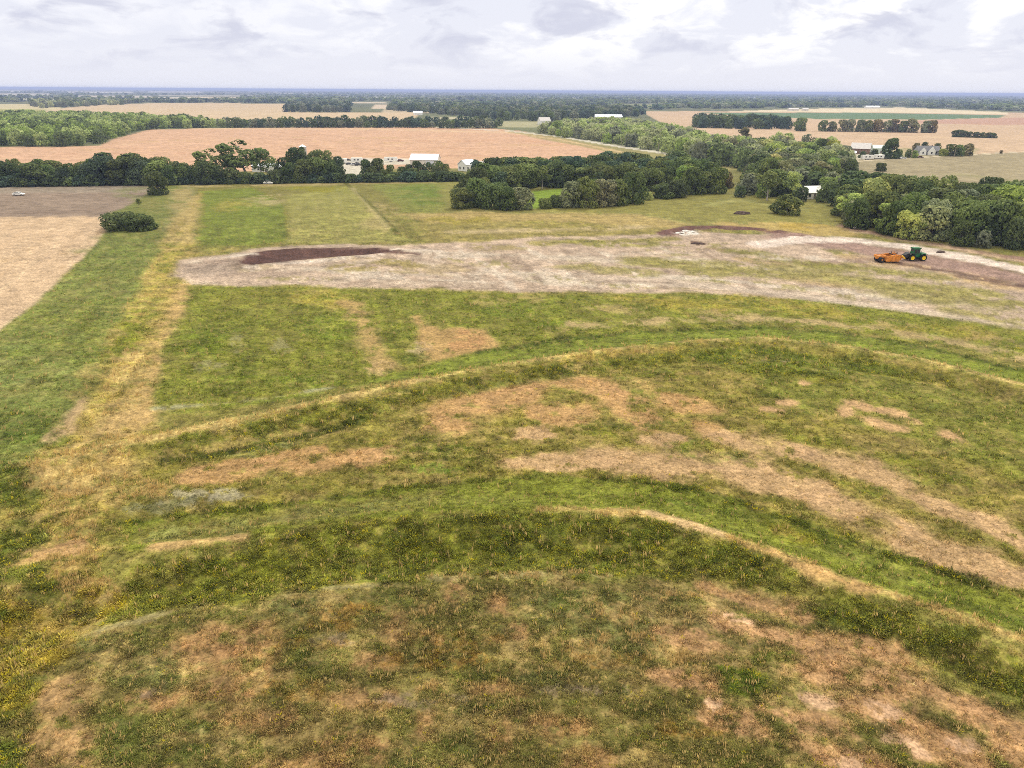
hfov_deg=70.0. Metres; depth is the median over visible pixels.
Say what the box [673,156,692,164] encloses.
copse tree
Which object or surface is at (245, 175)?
hedgerow tree
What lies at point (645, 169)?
copse tree
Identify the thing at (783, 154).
wood tree
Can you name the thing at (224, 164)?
hedgerow tree
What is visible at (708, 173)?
copse tree
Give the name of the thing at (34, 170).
hedgerow tree
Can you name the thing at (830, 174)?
wood tree
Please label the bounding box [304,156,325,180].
hedgerow tree
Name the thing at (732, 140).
wood tree
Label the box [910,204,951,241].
wood tree
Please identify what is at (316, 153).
hedgerow tree
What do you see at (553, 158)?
copse tree
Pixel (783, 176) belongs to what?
wood tree
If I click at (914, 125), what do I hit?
tree
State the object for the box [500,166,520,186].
copse tree
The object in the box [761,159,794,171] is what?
wood tree
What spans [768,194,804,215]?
lone tree
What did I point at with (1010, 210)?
wood tree
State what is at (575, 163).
copse tree
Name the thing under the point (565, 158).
copse tree
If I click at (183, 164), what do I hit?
hedgerow tree
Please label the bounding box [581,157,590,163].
copse tree
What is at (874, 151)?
farm tree
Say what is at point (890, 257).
scraper
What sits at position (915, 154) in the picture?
farm tree
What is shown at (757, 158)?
wood tree
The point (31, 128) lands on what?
woods
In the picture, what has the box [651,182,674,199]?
copse tree
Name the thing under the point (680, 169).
copse tree
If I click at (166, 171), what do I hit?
hedgerow tree
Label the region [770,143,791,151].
wood tree
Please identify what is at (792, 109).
shed
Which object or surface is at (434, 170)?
hedgerow tree
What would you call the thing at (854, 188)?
wood tree
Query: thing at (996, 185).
wood tree
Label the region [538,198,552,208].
copse tree
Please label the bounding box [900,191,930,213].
wood tree
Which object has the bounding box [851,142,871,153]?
barn
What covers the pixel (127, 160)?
hedgerow tree
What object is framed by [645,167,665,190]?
copse tree
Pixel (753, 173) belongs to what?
wood tree
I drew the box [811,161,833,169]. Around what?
wood tree
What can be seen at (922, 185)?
wood tree
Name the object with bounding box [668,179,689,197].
copse tree
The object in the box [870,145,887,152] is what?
shed
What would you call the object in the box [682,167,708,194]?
copse tree
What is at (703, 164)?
copse tree
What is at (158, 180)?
lone tree
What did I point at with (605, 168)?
copse tree
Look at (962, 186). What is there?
wood tree
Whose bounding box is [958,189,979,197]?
wood tree
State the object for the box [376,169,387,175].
hedgerow tree
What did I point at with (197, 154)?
tall tree
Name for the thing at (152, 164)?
hedgerow tree
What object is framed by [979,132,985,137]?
bush
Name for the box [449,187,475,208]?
copse tree
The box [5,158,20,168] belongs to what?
hedgerow tree
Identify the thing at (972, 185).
wood tree
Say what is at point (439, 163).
hedgerow tree
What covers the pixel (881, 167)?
farm tree
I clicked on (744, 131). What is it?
tall tree
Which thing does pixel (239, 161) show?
tall tree
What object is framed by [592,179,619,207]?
copse tree
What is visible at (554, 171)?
copse tree
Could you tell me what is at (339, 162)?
hedgerow tree
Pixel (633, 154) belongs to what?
copse tree
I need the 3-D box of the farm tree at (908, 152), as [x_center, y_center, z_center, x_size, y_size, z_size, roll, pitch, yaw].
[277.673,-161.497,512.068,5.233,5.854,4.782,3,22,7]
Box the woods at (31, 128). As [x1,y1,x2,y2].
[0,97,994,248]
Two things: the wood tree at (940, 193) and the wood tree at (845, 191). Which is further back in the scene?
the wood tree at (845, 191)
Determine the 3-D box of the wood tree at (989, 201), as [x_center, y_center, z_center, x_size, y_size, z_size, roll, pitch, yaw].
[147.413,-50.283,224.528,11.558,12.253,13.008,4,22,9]
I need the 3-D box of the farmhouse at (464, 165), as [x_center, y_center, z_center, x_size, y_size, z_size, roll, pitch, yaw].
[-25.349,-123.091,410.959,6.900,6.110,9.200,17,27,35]
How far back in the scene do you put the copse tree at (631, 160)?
362.33 m
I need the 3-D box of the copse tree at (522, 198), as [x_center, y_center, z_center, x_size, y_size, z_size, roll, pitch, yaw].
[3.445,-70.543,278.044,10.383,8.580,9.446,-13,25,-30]
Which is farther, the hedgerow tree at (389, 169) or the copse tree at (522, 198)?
the hedgerow tree at (389, 169)
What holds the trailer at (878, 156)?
on the ground
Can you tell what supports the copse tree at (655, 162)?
on the ground
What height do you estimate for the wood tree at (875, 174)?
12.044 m
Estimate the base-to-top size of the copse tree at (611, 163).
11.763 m
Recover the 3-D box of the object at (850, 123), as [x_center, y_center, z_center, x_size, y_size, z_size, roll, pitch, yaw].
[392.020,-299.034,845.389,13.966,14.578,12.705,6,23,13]
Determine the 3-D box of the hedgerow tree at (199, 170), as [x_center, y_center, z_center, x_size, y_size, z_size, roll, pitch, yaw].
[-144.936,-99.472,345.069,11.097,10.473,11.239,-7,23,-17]
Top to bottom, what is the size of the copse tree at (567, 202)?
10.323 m
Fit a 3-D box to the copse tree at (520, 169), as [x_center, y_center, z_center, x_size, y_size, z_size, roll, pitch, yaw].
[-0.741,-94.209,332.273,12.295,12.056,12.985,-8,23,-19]
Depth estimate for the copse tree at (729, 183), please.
341.66 m
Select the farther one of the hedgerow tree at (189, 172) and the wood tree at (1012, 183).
the hedgerow tree at (189, 172)
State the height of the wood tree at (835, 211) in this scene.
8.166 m
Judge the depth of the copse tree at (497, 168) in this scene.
327.51 m
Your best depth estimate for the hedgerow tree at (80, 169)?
338.19 m
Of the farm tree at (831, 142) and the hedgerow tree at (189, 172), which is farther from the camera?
the farm tree at (831, 142)
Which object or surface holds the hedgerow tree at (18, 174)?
on the ground
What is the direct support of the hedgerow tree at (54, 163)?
on the ground
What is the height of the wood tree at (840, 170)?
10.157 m
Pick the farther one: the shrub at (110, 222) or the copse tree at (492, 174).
the copse tree at (492, 174)
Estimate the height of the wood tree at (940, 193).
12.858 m
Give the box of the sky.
[0,0,1023,93]
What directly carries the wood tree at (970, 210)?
on the ground
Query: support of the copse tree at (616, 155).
on the ground
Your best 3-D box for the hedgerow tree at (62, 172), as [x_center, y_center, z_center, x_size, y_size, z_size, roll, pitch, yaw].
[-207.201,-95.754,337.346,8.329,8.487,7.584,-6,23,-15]
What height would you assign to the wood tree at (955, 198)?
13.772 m
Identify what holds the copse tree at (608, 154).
on the ground
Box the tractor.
[901,247,927,260]
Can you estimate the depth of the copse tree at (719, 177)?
322.21 m
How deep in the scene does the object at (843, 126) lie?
845.28 m
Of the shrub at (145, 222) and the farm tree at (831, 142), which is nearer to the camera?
the shrub at (145, 222)
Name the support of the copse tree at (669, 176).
on the ground
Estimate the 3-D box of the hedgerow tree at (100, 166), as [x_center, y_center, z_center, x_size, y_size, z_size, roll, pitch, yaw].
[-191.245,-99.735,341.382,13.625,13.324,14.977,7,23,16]
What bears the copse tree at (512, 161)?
on the ground
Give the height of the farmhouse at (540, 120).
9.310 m
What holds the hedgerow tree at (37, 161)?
on the ground
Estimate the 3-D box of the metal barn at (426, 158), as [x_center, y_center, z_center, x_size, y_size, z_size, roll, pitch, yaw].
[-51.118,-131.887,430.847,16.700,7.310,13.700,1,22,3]
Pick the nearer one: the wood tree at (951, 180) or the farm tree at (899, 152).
the wood tree at (951, 180)
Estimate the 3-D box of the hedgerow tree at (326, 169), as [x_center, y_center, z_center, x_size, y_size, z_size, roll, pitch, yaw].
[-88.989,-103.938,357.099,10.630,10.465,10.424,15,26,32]
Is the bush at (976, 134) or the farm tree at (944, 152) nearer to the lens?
the farm tree at (944, 152)
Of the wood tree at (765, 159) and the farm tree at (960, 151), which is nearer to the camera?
the wood tree at (765, 159)
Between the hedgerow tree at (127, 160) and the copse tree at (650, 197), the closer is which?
the copse tree at (650, 197)
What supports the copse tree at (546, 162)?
on the ground
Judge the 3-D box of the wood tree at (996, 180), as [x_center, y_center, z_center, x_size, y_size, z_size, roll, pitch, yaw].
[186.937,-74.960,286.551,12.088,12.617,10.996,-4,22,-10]
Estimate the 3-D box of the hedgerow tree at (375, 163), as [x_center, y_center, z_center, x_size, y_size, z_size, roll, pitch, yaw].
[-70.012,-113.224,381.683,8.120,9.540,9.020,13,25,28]
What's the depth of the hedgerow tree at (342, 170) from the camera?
357.67 m
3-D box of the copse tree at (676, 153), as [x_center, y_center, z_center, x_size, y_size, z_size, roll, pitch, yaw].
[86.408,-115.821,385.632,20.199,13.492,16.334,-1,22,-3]
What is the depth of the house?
532.96 m
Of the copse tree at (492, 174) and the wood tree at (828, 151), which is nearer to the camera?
the copse tree at (492, 174)
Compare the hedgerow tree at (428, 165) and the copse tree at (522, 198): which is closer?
the copse tree at (522, 198)
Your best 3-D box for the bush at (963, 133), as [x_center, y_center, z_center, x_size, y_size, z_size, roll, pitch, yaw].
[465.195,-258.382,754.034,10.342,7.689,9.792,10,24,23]
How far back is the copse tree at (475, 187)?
281.45 m
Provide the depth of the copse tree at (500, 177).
318.00 m
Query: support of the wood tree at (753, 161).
on the ground
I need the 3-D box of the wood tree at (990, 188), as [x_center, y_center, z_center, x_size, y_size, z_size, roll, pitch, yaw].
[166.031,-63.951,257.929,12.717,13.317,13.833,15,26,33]
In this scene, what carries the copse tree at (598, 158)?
on the ground
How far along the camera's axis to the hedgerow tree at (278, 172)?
348.80 m
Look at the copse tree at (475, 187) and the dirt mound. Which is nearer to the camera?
the dirt mound
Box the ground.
[0,88,1023,767]
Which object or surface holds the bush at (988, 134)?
on the ground
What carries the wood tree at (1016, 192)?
on the ground
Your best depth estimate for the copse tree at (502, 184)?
301.31 m
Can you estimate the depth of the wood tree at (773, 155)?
389.80 m
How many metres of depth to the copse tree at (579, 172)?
338.92 m
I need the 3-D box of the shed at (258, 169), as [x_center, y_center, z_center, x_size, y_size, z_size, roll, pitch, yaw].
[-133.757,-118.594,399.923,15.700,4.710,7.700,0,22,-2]
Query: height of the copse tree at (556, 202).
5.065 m
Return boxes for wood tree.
[722,138,738,144]
[737,172,761,192]
[744,154,766,170]
[747,149,769,162]
[748,154,773,163]
[755,171,781,200]
[756,157,781,174]
[757,139,773,146]
[759,156,783,164]
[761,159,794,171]
[762,142,782,150]
[762,169,794,196]
[768,153,781,157]
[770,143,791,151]
[772,151,789,159]
[785,171,803,193]
[788,153,801,159]
[789,158,808,167]
[790,142,804,147]
[791,146,801,149]
[796,148,815,154]
[799,153,822,161]
[800,156,821,166]
[806,165,828,184]
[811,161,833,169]
[818,153,836,161]
[818,171,841,185]
[819,149,839,155]
[828,167,844,175]
[829,193,848,215]
[833,189,857,207]
[835,184,863,205]
[836,192,867,210]
[837,157,851,173]
[838,170,871,190]
[840,158,858,174]
[841,199,873,224]
[842,198,870,229]
[863,177,893,193]
[863,190,900,227]
[868,172,884,178]
[871,173,909,193]
[873,203,903,232]
[874,200,918,235]
[893,174,921,191]
[893,209,928,240]
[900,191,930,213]
[910,179,934,194]
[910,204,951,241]
[920,191,931,198]
[922,198,952,237]
[923,174,958,188]
[928,187,966,198]
[941,191,977,229]
[944,199,998,239]
[948,220,975,246]
[950,183,973,193]
[957,182,979,188]
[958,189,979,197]
[974,184,998,195]
[974,194,1003,201]
[974,219,1001,245]
[976,198,1023,245]
[978,176,1004,185]
[978,183,998,193]
[983,199,1008,223]
[989,184,1023,201]
[997,181,1023,195]
[1002,218,1023,250]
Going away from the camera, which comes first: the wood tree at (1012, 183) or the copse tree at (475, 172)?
the wood tree at (1012, 183)
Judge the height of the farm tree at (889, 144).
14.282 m
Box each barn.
[409,154,440,166]
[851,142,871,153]
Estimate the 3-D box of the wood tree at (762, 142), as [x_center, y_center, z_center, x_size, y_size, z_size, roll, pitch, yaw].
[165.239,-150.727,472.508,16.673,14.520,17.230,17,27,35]
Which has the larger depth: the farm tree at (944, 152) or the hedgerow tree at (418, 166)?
the farm tree at (944, 152)
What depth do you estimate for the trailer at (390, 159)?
455.97 m
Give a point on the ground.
(50, 238)
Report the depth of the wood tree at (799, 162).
362.81 m
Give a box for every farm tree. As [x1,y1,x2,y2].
[816,138,827,148]
[827,140,839,145]
[857,151,866,157]
[868,149,879,158]
[874,162,886,171]
[881,138,898,158]
[894,149,903,158]
[904,149,911,157]
[910,150,918,157]
[939,149,948,155]
[945,144,959,155]
[954,144,965,155]
[960,143,974,155]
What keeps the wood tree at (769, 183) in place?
on the ground
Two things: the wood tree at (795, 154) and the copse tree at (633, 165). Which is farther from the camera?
the wood tree at (795, 154)
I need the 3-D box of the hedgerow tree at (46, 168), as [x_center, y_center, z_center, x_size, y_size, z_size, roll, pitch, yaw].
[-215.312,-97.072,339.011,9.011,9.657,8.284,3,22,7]
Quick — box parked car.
[12,192,24,195]
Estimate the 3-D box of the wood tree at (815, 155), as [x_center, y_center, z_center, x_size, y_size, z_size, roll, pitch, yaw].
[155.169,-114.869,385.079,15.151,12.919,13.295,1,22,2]
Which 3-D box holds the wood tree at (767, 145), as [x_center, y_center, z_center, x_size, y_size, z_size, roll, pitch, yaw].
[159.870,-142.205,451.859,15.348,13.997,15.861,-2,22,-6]
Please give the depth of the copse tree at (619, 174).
324.94 m
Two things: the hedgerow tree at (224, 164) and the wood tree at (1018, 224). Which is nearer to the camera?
the wood tree at (1018, 224)
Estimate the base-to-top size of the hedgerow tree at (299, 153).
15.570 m
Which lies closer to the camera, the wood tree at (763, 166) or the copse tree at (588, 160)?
the wood tree at (763, 166)
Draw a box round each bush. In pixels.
[951,129,960,136]
[957,130,968,136]
[966,131,973,137]
[973,132,978,137]
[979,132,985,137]
[985,132,991,137]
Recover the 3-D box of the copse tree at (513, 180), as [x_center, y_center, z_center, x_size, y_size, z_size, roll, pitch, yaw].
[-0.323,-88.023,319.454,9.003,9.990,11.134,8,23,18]
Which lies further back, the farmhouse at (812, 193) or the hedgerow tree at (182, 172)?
the hedgerow tree at (182, 172)
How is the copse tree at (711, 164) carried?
on the ground
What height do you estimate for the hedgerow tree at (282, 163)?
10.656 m
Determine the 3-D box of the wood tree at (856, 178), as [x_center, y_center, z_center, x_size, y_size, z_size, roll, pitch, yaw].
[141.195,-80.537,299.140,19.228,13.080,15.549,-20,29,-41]
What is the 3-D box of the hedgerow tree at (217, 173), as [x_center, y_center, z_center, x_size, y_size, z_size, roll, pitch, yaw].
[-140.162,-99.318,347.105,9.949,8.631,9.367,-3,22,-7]
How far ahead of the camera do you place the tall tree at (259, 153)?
358.66 m
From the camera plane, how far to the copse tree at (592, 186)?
281.31 m
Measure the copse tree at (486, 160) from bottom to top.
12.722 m
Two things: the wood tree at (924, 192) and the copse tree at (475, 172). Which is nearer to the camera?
the wood tree at (924, 192)
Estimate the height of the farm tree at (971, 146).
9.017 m
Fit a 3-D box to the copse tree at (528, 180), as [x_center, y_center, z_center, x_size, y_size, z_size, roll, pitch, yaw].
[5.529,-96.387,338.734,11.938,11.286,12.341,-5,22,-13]
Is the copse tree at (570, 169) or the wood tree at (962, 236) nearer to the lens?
the wood tree at (962, 236)
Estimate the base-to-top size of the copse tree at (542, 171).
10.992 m
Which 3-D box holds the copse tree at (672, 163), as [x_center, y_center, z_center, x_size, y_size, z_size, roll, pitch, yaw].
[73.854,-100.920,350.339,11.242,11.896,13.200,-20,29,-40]
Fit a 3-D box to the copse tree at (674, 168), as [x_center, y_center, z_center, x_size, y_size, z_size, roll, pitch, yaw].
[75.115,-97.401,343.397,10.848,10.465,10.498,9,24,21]
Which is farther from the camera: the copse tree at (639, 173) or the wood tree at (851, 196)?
the copse tree at (639, 173)
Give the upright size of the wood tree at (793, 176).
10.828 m
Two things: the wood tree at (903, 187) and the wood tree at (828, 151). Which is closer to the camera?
the wood tree at (903, 187)
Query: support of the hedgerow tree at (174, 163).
on the ground
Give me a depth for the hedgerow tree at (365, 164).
379.01 m
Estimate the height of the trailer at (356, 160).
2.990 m
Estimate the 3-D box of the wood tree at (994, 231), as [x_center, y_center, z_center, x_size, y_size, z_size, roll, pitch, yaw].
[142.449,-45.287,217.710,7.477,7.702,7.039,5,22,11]
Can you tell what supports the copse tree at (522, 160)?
on the ground
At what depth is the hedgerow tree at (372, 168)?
362.63 m
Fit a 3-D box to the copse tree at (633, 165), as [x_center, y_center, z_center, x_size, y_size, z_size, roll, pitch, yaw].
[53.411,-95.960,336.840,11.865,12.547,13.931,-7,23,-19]
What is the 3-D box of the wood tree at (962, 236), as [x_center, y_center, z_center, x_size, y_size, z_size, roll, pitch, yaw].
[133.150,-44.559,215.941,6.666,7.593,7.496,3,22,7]
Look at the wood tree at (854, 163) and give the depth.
364.61 m
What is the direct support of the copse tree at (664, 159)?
on the ground
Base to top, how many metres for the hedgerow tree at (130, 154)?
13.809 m
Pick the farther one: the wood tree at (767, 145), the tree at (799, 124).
the tree at (799, 124)
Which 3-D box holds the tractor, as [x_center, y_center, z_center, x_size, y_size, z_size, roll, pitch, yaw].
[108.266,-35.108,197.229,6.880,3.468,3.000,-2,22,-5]
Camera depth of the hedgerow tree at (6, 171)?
334.18 m
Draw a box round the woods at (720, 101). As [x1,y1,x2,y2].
[0,90,1023,114]
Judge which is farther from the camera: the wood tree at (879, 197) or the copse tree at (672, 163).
the copse tree at (672, 163)
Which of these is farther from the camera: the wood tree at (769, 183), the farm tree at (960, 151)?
the farm tree at (960, 151)
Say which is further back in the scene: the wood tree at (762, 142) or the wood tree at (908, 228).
the wood tree at (762, 142)
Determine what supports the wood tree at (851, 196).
on the ground
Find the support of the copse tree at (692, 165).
on the ground
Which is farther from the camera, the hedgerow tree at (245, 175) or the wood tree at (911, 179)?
the hedgerow tree at (245, 175)
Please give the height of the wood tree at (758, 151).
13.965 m
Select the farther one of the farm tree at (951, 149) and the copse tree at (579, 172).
the farm tree at (951, 149)
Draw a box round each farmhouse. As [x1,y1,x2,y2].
[458,159,473,170]
[537,117,550,124]
[799,186,822,198]
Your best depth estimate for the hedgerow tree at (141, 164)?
338.18 m
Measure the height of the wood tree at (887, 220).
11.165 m
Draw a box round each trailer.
[351,158,362,162]
[384,157,396,161]
[860,155,874,159]
[874,154,884,158]
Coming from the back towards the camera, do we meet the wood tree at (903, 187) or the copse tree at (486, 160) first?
the copse tree at (486, 160)
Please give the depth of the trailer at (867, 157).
493.17 m
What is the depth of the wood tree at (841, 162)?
367.54 m
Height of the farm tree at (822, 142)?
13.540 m
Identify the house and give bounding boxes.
[913,145,939,154]
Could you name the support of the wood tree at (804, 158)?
on the ground
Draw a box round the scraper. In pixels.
[874,251,904,262]
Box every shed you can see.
[251,163,281,171]
[413,111,422,114]
[594,114,622,119]
[787,108,798,110]
[864,106,879,107]
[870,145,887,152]
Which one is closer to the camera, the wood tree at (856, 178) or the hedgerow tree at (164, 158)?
the wood tree at (856, 178)
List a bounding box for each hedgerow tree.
[0,162,18,183]
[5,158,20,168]
[12,169,27,177]
[18,162,50,186]
[26,159,44,169]
[40,160,63,175]
[40,164,56,178]
[54,167,71,184]
[62,163,73,172]
[68,165,85,179]
[73,161,84,171]
[77,162,98,184]
[84,156,112,181]
[93,152,112,173]
[104,159,127,185]
[118,157,140,183]
[120,152,140,159]
[124,160,151,185]
[139,157,156,165]
[139,160,166,180]
[149,156,170,172]
[158,165,176,184]
[167,161,181,169]
[172,166,187,184]
[178,162,191,171]
[185,167,198,183]
[192,162,215,184]
[207,166,225,184]
[221,159,236,169]
[221,167,238,184]
[237,171,251,183]
[266,169,282,183]
[274,157,290,174]
[281,162,299,182]
[285,146,308,169]
[290,159,314,180]
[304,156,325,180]
[306,149,333,175]
[317,160,341,180]
[329,166,345,177]
[332,156,345,174]
[359,159,371,173]
[367,166,377,173]
[371,158,383,175]
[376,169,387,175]
[386,165,393,173]
[396,166,407,179]
[407,168,416,171]
[412,161,423,171]
[422,162,432,172]
[430,167,441,173]
[432,160,444,170]
[442,164,450,169]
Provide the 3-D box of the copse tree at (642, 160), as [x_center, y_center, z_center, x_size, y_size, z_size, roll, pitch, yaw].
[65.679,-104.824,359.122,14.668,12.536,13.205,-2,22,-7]
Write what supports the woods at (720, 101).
on the ground
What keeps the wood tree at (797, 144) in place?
on the ground
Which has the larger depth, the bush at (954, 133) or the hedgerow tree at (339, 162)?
the bush at (954, 133)
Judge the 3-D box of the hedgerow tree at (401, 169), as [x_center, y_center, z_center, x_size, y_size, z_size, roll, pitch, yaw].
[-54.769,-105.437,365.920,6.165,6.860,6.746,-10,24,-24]
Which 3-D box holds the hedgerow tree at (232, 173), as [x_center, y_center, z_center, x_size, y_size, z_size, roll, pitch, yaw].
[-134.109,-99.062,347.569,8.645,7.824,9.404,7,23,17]
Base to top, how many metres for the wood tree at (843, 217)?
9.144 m
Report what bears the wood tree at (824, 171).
on the ground
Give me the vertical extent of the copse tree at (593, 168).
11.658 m
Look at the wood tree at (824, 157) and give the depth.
388.54 m
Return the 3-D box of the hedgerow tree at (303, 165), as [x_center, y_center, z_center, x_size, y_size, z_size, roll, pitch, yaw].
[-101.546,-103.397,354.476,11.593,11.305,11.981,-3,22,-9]
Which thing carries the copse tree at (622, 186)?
on the ground
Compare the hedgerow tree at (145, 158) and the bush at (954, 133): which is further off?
the bush at (954, 133)
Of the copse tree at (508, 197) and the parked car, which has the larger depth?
the parked car
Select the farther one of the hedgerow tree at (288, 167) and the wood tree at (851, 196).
the hedgerow tree at (288, 167)
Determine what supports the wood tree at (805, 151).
on the ground
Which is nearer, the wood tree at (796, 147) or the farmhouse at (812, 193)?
the farmhouse at (812, 193)
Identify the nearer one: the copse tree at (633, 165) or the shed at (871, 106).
the copse tree at (633, 165)
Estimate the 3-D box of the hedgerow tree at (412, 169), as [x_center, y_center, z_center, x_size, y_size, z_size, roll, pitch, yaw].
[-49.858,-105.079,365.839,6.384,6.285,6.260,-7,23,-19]
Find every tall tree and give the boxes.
[192,148,222,167]
[215,139,258,171]
[248,147,277,171]
[738,127,751,136]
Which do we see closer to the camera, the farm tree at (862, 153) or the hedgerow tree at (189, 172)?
the hedgerow tree at (189, 172)
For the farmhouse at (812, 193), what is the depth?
309.88 m
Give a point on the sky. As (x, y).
(764, 46)
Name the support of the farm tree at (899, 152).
on the ground
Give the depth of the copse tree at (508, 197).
274.69 m
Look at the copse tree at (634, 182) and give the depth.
292.00 m
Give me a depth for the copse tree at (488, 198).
277.45 m
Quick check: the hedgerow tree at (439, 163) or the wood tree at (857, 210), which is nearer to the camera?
the wood tree at (857, 210)
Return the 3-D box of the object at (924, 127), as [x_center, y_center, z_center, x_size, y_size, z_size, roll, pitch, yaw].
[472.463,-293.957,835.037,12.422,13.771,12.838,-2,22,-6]
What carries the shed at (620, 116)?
on the ground
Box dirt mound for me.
[733,211,749,214]
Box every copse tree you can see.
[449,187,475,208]
[453,179,470,200]
[464,177,485,206]
[465,167,487,179]
[474,162,498,180]
[476,182,502,209]
[478,178,495,197]
[482,157,499,165]
[487,165,502,182]
[490,171,510,185]
[494,182,508,190]
[494,186,519,210]
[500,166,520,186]
[504,158,521,167]
[504,171,521,192]
[507,164,523,186]
[510,187,535,209]
[516,157,541,185]
[521,163,536,187]
[532,165,552,188]
[536,159,554,185]
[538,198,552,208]
[542,160,569,187]
[549,156,563,160]
[549,194,563,207]
[550,164,575,187]
[559,156,575,161]
[559,180,582,208]
[566,158,585,178]
[568,176,600,208]
[572,167,592,187]
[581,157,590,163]
[583,163,608,176]
[591,154,611,164]
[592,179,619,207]
[594,165,614,179]
[600,151,613,159]
[601,160,617,165]
[607,178,630,205]
[610,164,635,182]
[613,153,622,157]
[617,162,639,176]
[620,171,648,204]
[623,158,635,161]
[628,152,641,158]
[634,168,648,189]
[635,153,650,159]
[635,157,653,165]
[641,167,653,189]
[644,192,653,200]
[645,159,666,170]
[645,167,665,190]
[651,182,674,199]
[657,157,668,161]
[657,167,673,187]
[658,161,675,167]
[664,151,688,157]
[666,165,679,177]
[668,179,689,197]
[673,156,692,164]
[673,165,691,181]
[682,163,699,172]
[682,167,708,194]
[689,158,709,173]
[694,171,716,193]
[701,162,721,182]
[705,167,728,193]
[724,171,734,187]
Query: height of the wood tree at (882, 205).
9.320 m
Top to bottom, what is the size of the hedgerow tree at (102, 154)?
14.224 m
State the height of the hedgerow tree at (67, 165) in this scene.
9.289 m
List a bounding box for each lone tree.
[141,171,168,195]
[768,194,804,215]
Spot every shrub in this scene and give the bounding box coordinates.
[98,211,139,231]
[118,213,159,231]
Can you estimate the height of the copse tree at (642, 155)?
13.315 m
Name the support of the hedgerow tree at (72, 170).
on the ground
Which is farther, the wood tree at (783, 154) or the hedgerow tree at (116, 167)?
the wood tree at (783, 154)
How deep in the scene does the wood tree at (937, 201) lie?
223.20 m
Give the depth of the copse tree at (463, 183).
297.32 m
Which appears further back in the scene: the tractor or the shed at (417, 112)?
the shed at (417, 112)
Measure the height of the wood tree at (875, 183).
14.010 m
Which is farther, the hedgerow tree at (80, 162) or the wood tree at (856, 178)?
the hedgerow tree at (80, 162)
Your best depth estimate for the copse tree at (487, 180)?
298.45 m
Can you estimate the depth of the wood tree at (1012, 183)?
259.19 m
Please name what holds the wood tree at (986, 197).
on the ground

